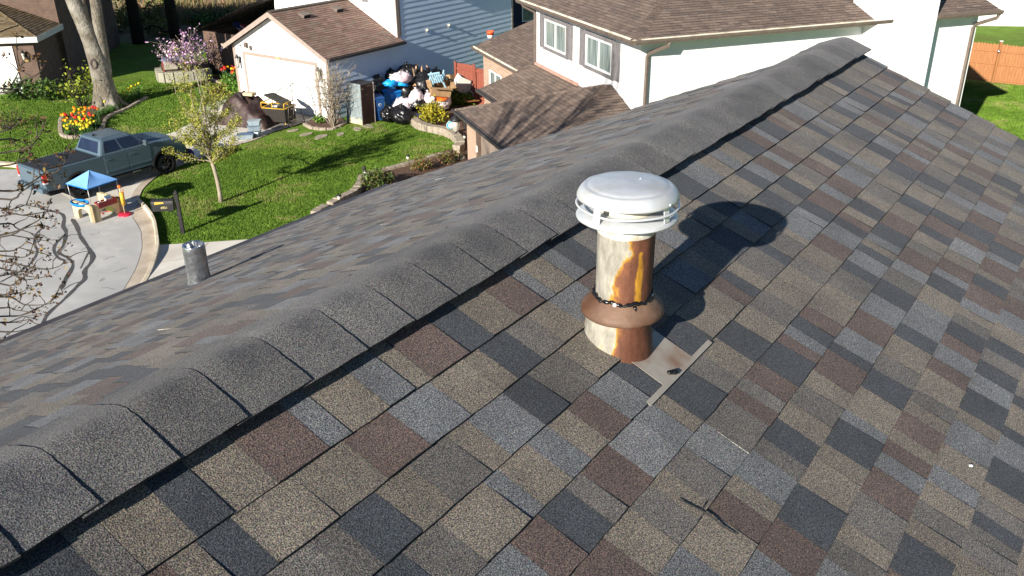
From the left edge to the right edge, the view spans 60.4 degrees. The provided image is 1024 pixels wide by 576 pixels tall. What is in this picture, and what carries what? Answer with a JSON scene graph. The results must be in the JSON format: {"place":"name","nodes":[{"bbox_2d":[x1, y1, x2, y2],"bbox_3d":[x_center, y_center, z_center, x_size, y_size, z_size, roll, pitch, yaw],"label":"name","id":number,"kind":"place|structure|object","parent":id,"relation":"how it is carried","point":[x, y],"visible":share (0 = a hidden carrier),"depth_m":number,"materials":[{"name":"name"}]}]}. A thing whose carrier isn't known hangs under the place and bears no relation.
{"place":"outdoors","nodes":[
{"label":"outdoors","id":0,"kind":"place"},
{"bbox_2d":[0,0,120,93],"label":"brown house","id":1,"kind":"structure","parent":0,"point":[47,30],"depth_m":44.97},
{"bbox_2d":[0,49,16,93],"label":"garage door","id":2,"kind":"structure","parent":1,"relation":"in","point":[7,71],"depth_m":43.06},
{"bbox_2d":[0,169,141,338],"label":"road","id":3,"kind":"structure","parent":0,"point":[114,241],"depth_m":25.39,"materials":[{"name":"concrete"}]},
{"bbox_2d":[0,204,141,322],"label":"crack sealant","id":4,"kind":"object","parent":3,"relation":"on","point":[84,242],"visible":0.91,"depth_m":25.20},
{"bbox_2d":[66,170,123,222],"bbox_3d":[-13.245,-2.981,27.799,1.115,1.504,1.220,14,30,28],"label":"play stand","id":5,"kind":"object","parent":3,"relation":"on","point":[105,201],"visible":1,"depth_m":27.57,"materials":[{"name":"beige plastic"}]},
{"bbox_2d":[117,185,131,216],"bbox_3d":[-12.395,-2.794,27.970,0.430,0.998,0.426,-1,26,0],"label":"toy golf set","id":6,"kind":"object","parent":3,"relation":"on","point":[124,213],"visible":1,"depth_m":27.98,"materials":[{"name":"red plastic"}]},
{"bbox_2d":[124,203,154,288],"bbox_3d":[-10.810,-1.035,25.402,0.962,0.014,8.824,-7,27,-13],"label":"gutter pan","id":7,"kind":"object","parent":3,"relation":"on","point":[142,218],"visible":0.73,"depth_m":25.91,"materials":[{"name":"beige concrete"}]},
{"bbox_2d":[142,16,181,36],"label":"brush","id":8,"kind":"object","parent":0,"point":[162,25],"visible":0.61,"depth_m":57.78,"materials":[{"name":"green plant"}]},
{"bbox_2d":[61,111,271,206],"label":"driveway","id":9,"kind":"structure","parent":0,"point":[129,184],"depth_m":31.34,"materials":[{"name":"concrete"}]},
{"bbox_2d":[16,128,187,198],"bbox_3d":[-14.158,-4.530,30.638,2.050,1.845,5.472,17,31,33],"label":"pickup truck","id":10,"kind":"object","parent":9,"relation":"on","point":[114,153],"visible":0.8,"depth_m":30.04,"materials":[{"name":"grey paint"}]},
{"bbox_2d":[181,148,194,160],"bbox_3d":[-12.383,-5.094,33.330,0.706,0.464,0.485,-1,26,0],"label":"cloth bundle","id":11,"kind":"object","parent":9,"relation":"on","point":[190,152],"visible":0.45,"depth_m":33.26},
{"bbox_2d":[131,129,274,198],"bbox_3d":[-10.925,-5.548,34.754,1.504,0.001,12.193,10,28,21],"label":"driveway edging","id":12,"kind":"object","parent":9,"relation":"on","point":[139,189],"visible":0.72,"depth_m":31.91,"materials":[{"name":"beige concrete"}]},
{"bbox_2d":[237,132,253,139],"bbox_3d":[-10.857,-6.195,35.860,0.678,0.205,0.432,-6,26,-11],"label":"storage tote","id":13,"kind":"object","parent":9,"relation":"on","point":[247,135],"visible":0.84,"depth_m":35.72,"materials":[{"name":"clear plastic"}]},
{"bbox_2d":[215,91,280,129],"bbox_3d":[-11.325,-7.776,37.904,2.722,1.290,1.729,9,28,20],"label":"covered furniture","id":14,"kind":"object","parent":9,"relation":"on","point":[247,103],"visible":0.8,"depth_m":37.44,"materials":[{"name":"fabric"}]},
{"bbox_2d":[247,130,261,136],"bbox_3d":[-10.589,-6.343,36.160,0.530,0.205,0.389,3,26,7],"label":"storage tote","id":15,"kind":"object","parent":9,"relation":"on","point":[257,133],"visible":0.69,"depth_m":36.03,"materials":[{"name":"grey plastic"}]},
{"bbox_2d":[247,125,260,131],"bbox_3d":[-10.575,-6.545,36.062,0.530,0.205,0.389,-10,27,-18],"label":"storage tote","id":16,"kind":"object","parent":15,"relation":"on","point":[253,128],"visible":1,"depth_m":35.92,"materials":[{"name":"clear plastic"}]},
{"bbox_2d":[247,119,260,125],"bbox_3d":[-10.543,-6.772,36.015,0.530,0.205,0.389,-2,26,-4],"label":"storage tote","id":17,"kind":"object","parent":16,"relation":"on","point":[253,122],"visible":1,"depth_m":35.89,"materials":[{"name":"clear plastic"}]},
{"bbox_2d":[112,0,263,41],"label":"field","id":18,"kind":"structure","parent":0,"point":[124,35],"depth_m":58.25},
{"bbox_2d":[114,9,129,31],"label":"brush","id":19,"kind":"object","parent":18,"relation":"on","point":[123,19],"visible":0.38,"depth_m":59.06,"materials":[{"name":"green plant"}]},
{"bbox_2d":[113,0,151,24],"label":"brush","id":20,"kind":"object","parent":18,"relation":"on","point":[123,6],"visible":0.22,"depth_m":61.57,"materials":[{"name":"green plant"}]},
{"bbox_2d":[108,0,181,40],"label":"conifer","id":21,"kind":"object","parent":18,"relation":"on","point":[173,30],"visible":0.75,"depth_m":55.77,"materials":[{"name":"brown plant"}]},
{"bbox_2d":[139,6,166,28],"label":"brush","id":22,"kind":"object","parent":18,"relation":"on","point":[148,17],"visible":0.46,"depth_m":60.22,"materials":[{"name":"green plant"}]},
{"bbox_2d":[141,0,178,16],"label":"brush","id":23,"kind":"object","parent":18,"relation":"on","point":[156,5],"visible":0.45,"depth_m":62.68,"materials":[{"name":"green plant"}]},
{"bbox_2d":[116,0,256,24],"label":"dry reeds","id":24,"kind":"object","parent":18,"relation":"on","point":[220,5],"visible":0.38,"depth_m":62.91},
{"bbox_2d":[175,0,208,7],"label":"brush","id":25,"kind":"object","parent":18,"relation":"on","point":[189,3],"visible":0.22,"depth_m":64.89,"materials":[{"name":"green plant"}]},
{"bbox_2d":[184,7,220,29],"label":"brush","id":26,"kind":"object","parent":18,"relation":"on","point":[202,19],"visible":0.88,"depth_m":59.96,"materials":[{"name":"green plant"}]},
{"bbox_2d":[208,5,236,20],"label":"brush","id":27,"kind":"object","parent":18,"relation":"on","point":[222,14],"visible":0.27,"depth_m":61.45,"materials":[{"name":"green plant"}]},
{"bbox_2d":[147,239,247,279],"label":"driveway","id":28,"kind":"structure","parent":0,"point":[169,252],"depth_m":25.23,"materials":[{"name":"concrete"}]},
{"bbox_2d":[192,100,224,117],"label":"walkway","id":29,"kind":"structure","parent":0,"point":[221,106],"depth_m":40.50,"materials":[{"name":"concrete"}]},
{"bbox_2d":[270,112,312,130],"bbox_3d":[-11.112,-7.635,39.071,4.900,0.001,2.580,16,31,32],"label":"garage apron","id":30,"kind":"object","parent":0,"point":[299,117],"visible":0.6,"depth_m":38.17,"materials":[{"name":"grey concrete"}]},
{"bbox_2d":[260,82,304,126],"bbox_3d":[-9.793,-7.869,37.691,1.610,1.642,1.135,7,27,16],"label":"cart","id":31,"kind":"object","parent":30,"relation":"on","point":[282,110],"visible":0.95,"depth_m":37.50,"materials":[{"name":"brown metal"}]},
{"bbox_2d":[0,37,1023,575],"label":"family house","id":32,"kind":"structure","parent":0,"point":[422,375],"depth_m":2.48,"materials":[{"name":"asphalt"}]},
{"bbox_2d":[182,240,210,284],"bbox_3d":[-1.751,-0.115,4.897,0.142,0.282,0.142,-1,26,0],"label":"vent stack","id":33,"kind":"object","parent":32,"relation":"on","point":[195,260],"visible":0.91,"depth_m":4.85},
{"bbox_2d":[575,171,711,405],"bbox_3d":[0.355,-0.016,2.521,0.334,0.617,0.419,16,30,31],"label":"flue vent","id":34,"kind":"object","parent":32,"relation":"on","point":[627,215],"visible":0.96,"depth_m":2.43,"materials":[{"name":"metal"}]},
{"bbox_2d":[678,498,737,534],"bbox_3d":[0.484,0.547,2.155,0.151,0.062,0.046,11,28,23],"label":"twig","id":35,"kind":"object","parent":32,"relation":"on","point":[706,513],"visible":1,"depth_m":2.15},
{"bbox_2d":[0,26,1023,280],"bbox_3d":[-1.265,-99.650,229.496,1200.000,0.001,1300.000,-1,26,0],"label":"ground","id":36,"kind":"structure","parent":0,"point":[130,60],"depth_m":40.51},
{"bbox_2d":[0,161,16,167],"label":"kerb","id":37,"kind":"structure","parent":36,"relation":"on","point":[5,163],"depth_m":32.87,"materials":[{"name":"concrete"}]},
{"bbox_2d":[0,107,30,129],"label":"shrub","id":38,"kind":"object","parent":36,"relation":"on","point":[8,121],"visible":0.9,"depth_m":37.58,"materials":[{"name":"green plant"}]},
{"bbox_2d":[0,76,45,101],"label":"shrub","id":39,"kind":"object","parent":36,"relation":"on","point":[17,93],"visible":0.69,"depth_m":42.10,"materials":[{"name":"green plant"}]},
{"bbox_2d":[0,25,79,339],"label":"budding tree","id":40,"kind":"object","parent":36,"relation":"on","point":[7,209],"visible":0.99,"depth_m":10.32,"materials":[{"name":"brown plant"}]},
{"bbox_2d":[26,75,62,101],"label":"shrub","id":41,"kind":"object","parent":36,"relation":"on","point":[46,93],"visible":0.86,"depth_m":41.72,"materials":[{"name":"green plant"}]},
{"bbox_2d":[45,59,92,106],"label":"shrub","id":42,"kind":"object","parent":36,"relation":"on","point":[77,86],"visible":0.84,"depth_m":40.61,"materials":[{"name":"yellow plant"}]},
{"bbox_2d":[63,98,140,134],"bbox_3d":[-18.691,-7.696,39.396,2.581,0.001,7.122,-1,26,0],"label":"mulch bed","id":43,"kind":"object","parent":36,"relation":"on","point":[87,111],"visible":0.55,"depth_m":39.78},
{"bbox_2d":[58,116,104,139],"bbox_3d":[-18.989,-6.891,37.644,3.948,0.156,1.825,18,31,34],"label":"bed edging","id":44,"kind":"object","parent":43,"relation":"on","point":[61,133],"visible":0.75,"depth_m":36.89,"materials":[{"name":"beige stone"}]},
{"bbox_2d":[65,0,129,111],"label":"leaning tree","id":45,"kind":"object","parent":43,"relation":"on","point":[92,34],"visible":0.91,"depth_m":39.54,"materials":[{"name":"grey plant"}]},
{"bbox_2d":[62,90,142,134],"bbox_3d":[-18.424,-8.080,39.813,1.858,0.360,7.472,-1,26,0],"label":"bulb foliage","id":46,"kind":"object","parent":43,"relation":"on","point":[130,98],"visible":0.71,"depth_m":39.94,"materials":[{"name":"green plant"}]},
{"bbox_2d":[0,76,228,162],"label":"grass","id":47,"kind":"structure","parent":36,"relation":"on","point":[120,87],"depth_m":39.80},
{"bbox_2d":[101,96,147,125],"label":"bed edging","id":48,"kind":"object","parent":36,"relation":"on","point":[105,119],"visible":0.96,"depth_m":40.10,"materials":[{"name":"beige stone"}]},
{"bbox_2d":[137,197,159,282],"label":"kerb","id":49,"kind":"structure","parent":36,"relation":"on","point":[143,205],"depth_m":25.79,"materials":[{"name":"concrete"}]},
{"bbox_2d":[125,0,191,43],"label":"conifer","id":50,"kind":"object","parent":36,"relation":"on","point":[135,23],"visible":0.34,"depth_m":54.93,"materials":[{"name":"brown plant"}]},
{"bbox_2d":[150,190,184,233],"bbox_3d":[-10.314,-2.263,26.376,0.815,1.380,0.305,-3,26,-5],"label":"mailbox","id":51,"kind":"object","parent":36,"relation":"on","point":[166,204],"visible":1,"depth_m":26.18,"materials":[{"name":"black metal"}]},
{"bbox_2d":[155,67,212,82],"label":"planter wall","id":52,"kind":"structure","parent":36,"relation":"on","point":[161,76],"depth_m":45.30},
{"bbox_2d":[160,61,209,71],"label":"planter soil","id":53,"kind":"structure","parent":52,"relation":"in","point":[204,64],"depth_m":46.81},
{"bbox_2d":[160,56,186,71],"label":"garden table","id":54,"kind":"object","parent":53,"relation":"on","point":[165,67],"visible":0.54,"depth_m":45.84,"materials":[{"name":"white stone"}]},
{"bbox_2d":[145,23,222,70],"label":"blossom shrub","id":55,"kind":"object","parent":53,"relation":"on","point":[174,54],"visible":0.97,"depth_m":45.30,"materials":[{"name":"purple plant"}]},
{"bbox_2d":[161,46,243,202],"bbox_3d":[-9.886,-5.266,28.076,2.653,5.302,3.110,-7,26,-12],"label":"young tree","id":56,"kind":"object","parent":36,"relation":"on","point":[207,138],"visible":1,"depth_m":27.75,"materials":[{"name":"green plant"}]},
{"bbox_2d":[198,76,231,83],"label":"mulch bed","id":57,"kind":"object","parent":36,"relation":"on","point":[216,77],"visible":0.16,"depth_m":45.70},
{"bbox_2d":[217,76,236,85],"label":"perennial","id":58,"kind":"object","parent":57,"relation":"on","point":[228,81],"visible":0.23,"depth_m":43.17,"materials":[{"name":"green plant"}]},
{"bbox_2d":[206,81,228,96],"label":"perennial","id":59,"kind":"object","parent":36,"relation":"on","point":[214,91],"visible":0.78,"depth_m":42.56,"materials":[{"name":"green plant"}]},
{"bbox_2d":[223,80,237,94],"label":"perennial","id":60,"kind":"object","parent":36,"relation":"on","point":[232,85],"visible":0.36,"depth_m":42.26,"materials":[{"name":"green plant"}]},
{"bbox_2d":[141,120,453,242],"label":"grass","id":61,"kind":"structure","parent":36,"relation":"on","point":[366,134],"depth_m":31.42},
{"bbox_2d":[379,105,392,121],"bbox_3d":[-5.304,-7.511,37.772,0.811,0.697,0.799,3,21,15],"label":"rubbish bag","id":62,"kind":"object","parent":61,"relation":"on","point":[384,114],"visible":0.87,"depth_m":37.56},
{"bbox_2d":[307,117,343,127],"bbox_3d":[-8.002,-7.133,37.941,1.689,0.001,2.212,3,26,7],"label":"mulch bed","id":63,"kind":"object","parent":36,"relation":"on","point":[311,122],"visible":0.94,"depth_m":37.82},
{"bbox_2d":[312,113,325,122],"bbox_3d":[-8.306,-7.324,37.922,0.603,0.436,0.766,-1,26,0],"label":"perennial","id":64,"kind":"object","parent":63,"relation":"on","point":[318,119],"visible":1,"depth_m":37.88,"materials":[{"name":"green plant"}]},
{"bbox_2d":[303,120,347,130],"bbox_3d":[-7.922,-6.868,37.344,1.897,0.124,1.174,-5,26,-9],"label":"bed edging","id":65,"kind":"object","parent":63,"relation":"on","point":[309,126],"visible":0.99,"depth_m":37.07,"materials":[{"name":"beige stone"}]},
{"bbox_2d":[290,51,369,126],"bbox_3d":[-7.575,-8.248,36.645,3.312,3.188,3.066,-1,26,0],"label":"bare shrub","id":66,"kind":"object","parent":63,"relation":"on","point":[330,99],"visible":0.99,"depth_m":36.64,"materials":[{"name":"beige plant"}]},
{"bbox_2d":[345,90,348,121],"bbox_3d":[-6.993,-7.858,37.971,0.479,1.300,0.352,-13,28,-24],"label":"metal panel","id":67,"kind":"object","parent":36,"relation":"on","point":[347,113],"visible":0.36,"depth_m":37.92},
{"bbox_2d":[193,0,512,117],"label":"gabled garage house","id":68,"kind":"structure","parent":36,"relation":"on","point":[272,46],"depth_m":40.23,"materials":[{"name":"white"}]},
{"bbox_2d":[233,21,246,31],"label":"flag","id":69,"kind":"object","parent":68,"relation":"attached to","point":[240,26],"visible":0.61,"depth_m":47.98,"materials":[{"name":"fabric"}]},
{"bbox_2d":[245,55,318,115],"bbox_3d":[-10.334,-9.091,39.488,4.546,2.254,0.024,17,31,32],"label":"garage door","id":70,"kind":"structure","parent":68,"relation":"in","point":[253,62],"depth_m":39.30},
{"bbox_2d":[346,79,375,124],"bbox_3d":[-6.438,-7.927,37.554,0.878,1.736,0.749,18,30,34],"label":"fridge","id":71,"kind":"object","parent":36,"relation":"on","point":[361,109],"visible":1,"depth_m":37.29,"materials":[{"name":"white metal"}]},
{"bbox_2d":[374,93,384,120],"bbox_3d":[-5.856,-7.823,38.112,0.640,1.089,0.798,-10,27,-18],"label":"wheelie bin","id":72,"kind":"object","parent":36,"relation":"on","point":[379,101],"visible":0.45,"depth_m":37.80,"materials":[{"name":"blue plastic"}]},
{"bbox_2d":[382,87,401,106],"bbox_3d":[-5.319,-8.288,39.060,0.640,1.089,0.798,-19,31,-34],"label":"wheelie bin","id":73,"kind":"object","parent":36,"relation":"on","point":[392,94],"visible":0.48,"depth_m":38.71,"materials":[{"name":"blue plastic"}]},
{"bbox_2d":[372,76,391,95],"bbox_3d":[-5.881,-8.984,39.241,1.211,0.922,0.874,-7,30,-25],"label":"rubbish bag","id":74,"kind":"object","parent":73,"relation":"on","point":[379,86],"visible":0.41,"depth_m":38.94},
{"bbox_2d":[390,103,412,124],"bbox_3d":[-4.689,-7.450,37.438,1.126,0.838,0.883,24,37,22],"label":"rubbish bag","id":75,"kind":"object","parent":36,"relation":"on","point":[400,113],"visible":0.99,"depth_m":37.21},
{"bbox_2d":[391,96,411,109],"bbox_3d":[-4.760,-8.057,38.479,1.075,0.714,0.891,1,35,6],"label":"rubbish bag","id":76,"kind":"object","parent":75,"relation":"on","point":[406,102],"visible":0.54,"depth_m":38.25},
{"bbox_2d":[396,81,413,97],"bbox_3d":[-4.745,-8.831,39.189,0.972,1.186,1.101,-5,22,-28],"label":"rubbish bag","id":77,"kind":"object","parent":36,"relation":"on","point":[405,92],"visible":0.24,"depth_m":38.81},
{"bbox_2d":[382,71,411,87],"bbox_3d":[-4.964,-9.104,38.400,1.480,0.659,0.703,-19,31,-34],"label":"sack","id":78,"kind":"object","parent":77,"relation":"on","point":[400,78],"visible":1,"depth_m":38.27,"materials":[{"name":"plastic"}]},
{"bbox_2d":[385,67,396,79],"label":"rubbish bag","id":79,"kind":"object","parent":78,"relation":"on","point":[390,71],"visible":0.49,"depth_m":40.24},
{"bbox_2d":[360,104,475,193],"bbox_3d":[-2.753,-5.264,33.935,4.688,0.001,14.790,3,26,8],"label":"mulch bed","id":80,"kind":"object","parent":36,"relation":"on","point":[404,173],"visible":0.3,"depth_m":32.36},
{"bbox_2d":[310,204,328,213],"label":"retaining wall","id":81,"kind":"structure","parent":80,"relation":"on","point":[319,208],"depth_m":27.94,"materials":[{"name":"beige stone"}]},
{"bbox_2d":[327,174,364,205],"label":"retaining wall","id":82,"kind":"structure","parent":80,"relation":"on","point":[355,190],"depth_m":29.23,"materials":[{"name":"beige stone"}]},
{"bbox_2d":[356,160,396,189],"bbox_3d":[-4.582,-3.775,29.832,1.351,0.992,1.530,-1,26,0],"label":"bush","id":83,"kind":"object","parent":80,"relation":"on","point":[376,178],"visible":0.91,"depth_m":29.66,"materials":[{"name":"green plant"}]},
{"bbox_2d":[368,150,454,173],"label":"retaining wall","id":84,"kind":"structure","parent":80,"relation":"on","point":[403,164],"depth_m":32.30,"materials":[{"name":"beige stone"}]},
{"bbox_2d":[407,156,434,170],"bbox_3d":[-3.284,-4.500,31.783,0.892,0.559,0.925,-16,30,-28],"label":"bush","id":85,"kind":"object","parent":80,"relation":"on","point":[421,164],"visible":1,"depth_m":31.66,"materials":[{"name":"green plant"}]},
{"bbox_2d":[414,94,449,124],"bbox_3d":[-3.379,-7.467,37.019,1.527,1.281,1.855,-1,26,0],"label":"flowering bush","id":86,"kind":"object","parent":80,"relation":"on","point":[430,112],"visible":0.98,"depth_m":36.87,"materials":[{"name":"yellow plant"}]},
{"bbox_2d":[410,111,464,152],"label":"retaining wall","id":87,"kind":"structure","parent":80,"relation":"on","point":[458,141],"depth_m":35.93,"materials":[{"name":"beige stone"}]},
{"bbox_2d":[410,99,424,111],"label":"rubbish bag","id":88,"kind":"object","parent":87,"relation":"on","point":[413,106],"visible":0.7,"depth_m":38.26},
{"bbox_2d":[409,87,422,102],"bbox_3d":[-4.180,-8.398,38.433,0.664,0.785,0.803,8,28,20],"label":"rubbish bag","id":89,"kind":"object","parent":88,"relation":"on","point":[416,94],"visible":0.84,"depth_m":38.19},
{"bbox_2d":[423,90,436,105],"bbox_3d":[-3.687,-8.321,38.712,0.864,0.788,0.799,11,31,36],"label":"rubbish bag","id":90,"kind":"object","parent":87,"relation":"on","point":[427,97],"visible":0.35,"depth_m":38.44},
{"bbox_2d":[420,84,428,93],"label":"rubbish bag","id":91,"kind":"object","parent":90,"relation":"on","point":[424,91],"visible":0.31,"depth_m":38.66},
{"bbox_2d":[413,67,432,88],"bbox_3d":[-3.842,-9.165,39.259,1.191,1.334,1.106,3,16,-16],"label":"rubbish bag","id":92,"kind":"object","parent":91,"relation":"on","point":[420,78],"visible":0.41,"depth_m":38.86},
{"bbox_2d":[426,78,455,96],"bbox_3d":[-3.137,-8.773,38.539,1.252,0.514,0.972,0,49,-18],"label":"cardboard box","id":93,"kind":"object","parent":90,"relation":"on","point":[439,90],"visible":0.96,"depth_m":38.44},
{"bbox_2d":[428,70,447,87],"bbox_3d":[-3.227,-9.147,38.318,0.648,1.007,0.609,-6,52,13],"label":"plastic chair","id":94,"kind":"object","parent":93,"relation":"on","point":[438,78],"visible":0.99,"depth_m":38.11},
{"bbox_2d":[436,97,451,108],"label":"rubbish bag","id":95,"kind":"object","parent":80,"relation":"on","point":[446,104],"visible":0.26,"depth_m":38.98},
{"bbox_2d":[435,145,462,163],"bbox_3d":[-2.379,-4.961,32.530,1.118,0.721,0.997,-1,26,0],"label":"bush","id":96,"kind":"object","parent":80,"relation":"on","point":[445,156],"visible":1,"depth_m":32.48,"materials":[{"name":"green plant"}]},
{"bbox_2d":[450,90,466,106],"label":"hedge","id":97,"kind":"object","parent":36,"relation":"on","point":[455,99],"visible":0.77,"depth_m":40.32,"materials":[{"name":"green plant"}]},
{"bbox_2d":[454,73,471,94],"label":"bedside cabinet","id":98,"kind":"object","parent":36,"relation":"on","point":[462,83],"visible":0.77,"depth_m":40.24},
{"bbox_2d":[453,61,474,103],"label":"wooden gate","id":99,"kind":"structure","parent":36,"relation":"on","point":[465,71],"depth_m":40.28,"materials":[{"name":"red wood"}]},
{"bbox_2d":[458,90,474,104],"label":"hedge","id":100,"kind":"object","parent":36,"relation":"on","point":[468,97],"visible":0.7,"depth_m":40.40,"materials":[{"name":"green plant"}]},
{"bbox_2d":[473,66,483,104],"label":"wooden gate","id":101,"kind":"structure","parent":36,"relation":"on","point":[478,74],"depth_m":40.04,"materials":[{"name":"red wood"}]},
{"bbox_2d":[966,40,1023,85],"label":"wooden fence","id":102,"kind":"object","parent":36,"relation":"on","point":[993,54],"visible":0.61,"depth_m":43.01,"materials":[{"name":"orange wood"}]},
{"bbox_2d":[978,0,1023,25],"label":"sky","id":103,"kind":"structure","parent":36,"relation":"on","point":[1012,14],"depth_m":57.46,"materials":[{"name":"white"}]},
{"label":"rubbish bag","id":104,"kind":"object","parent":36,"relation":"on","visible":0},
{"bbox_2d":[397,62,419,76],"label":"rubbish bag","id":105,"kind":"object","parent":104,"relation":"on","point":[405,67],"visible":0.56,"depth_m":40.58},
{"bbox_2d":[513,0,535,34],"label":"house","id":106,"kind":"structure","parent":0,"point":[521,15],"depth_m":55.83,"materials":[{"name":"blue"}]},
{"bbox_2d":[522,7,535,21],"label":"window","id":107,"kind":"structure","parent":106,"relation":"in","point":[527,15],"depth_m":55.94,"materials":[{"name":"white glass"}]},
{"bbox_2d":[450,0,1004,159],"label":"white house","id":108,"kind":"structure","parent":0,"point":[561,65],"depth_m":27.61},
{"bbox_2d":[481,136,497,155],"bbox_3d":[-0.178,-3.365,27.542,0.060,2.100,4.700,-10,27,-18],"label":"garage door","id":109,"kind":"structure","parent":108,"relation":"in","point":[486,147],"depth_m":28.81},
{"bbox_2d":[489,69,501,83],"bbox_3d":[-0.689,-8.422,36.960,0.044,1.250,1.500,-10,27,-18],"label":"window","id":110,"kind":"structure","parent":108,"relation":"in","point":[493,76],"depth_m":36.99,"materials":[{"name":"white plastic"}]},
{"bbox_2d":[543,14,568,59],"bbox_3d":[1.532,-8.916,31.198,0.059,1.220,2.190,-10,27,-18],"label":"window","id":111,"kind":"structure","parent":108,"relation":"in","point":[555,31],"depth_m":31.18,"materials":[{"name":"white plastic"}]},
{"bbox_2d":[583,30,614,80],"bbox_3d":[2.768,-7.478,28.185,0.059,1.220,2.190,-10,27,-18],"label":"window","id":112,"kind":"structure","parent":108,"relation":"in","point":[598,50],"depth_m":28.17,"materials":[{"name":"white plastic"}]},
{"bbox_2d":[960,82,1023,139],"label":"grass","id":113,"kind":"structure","parent":0,"point":[992,103],"depth_m":39.59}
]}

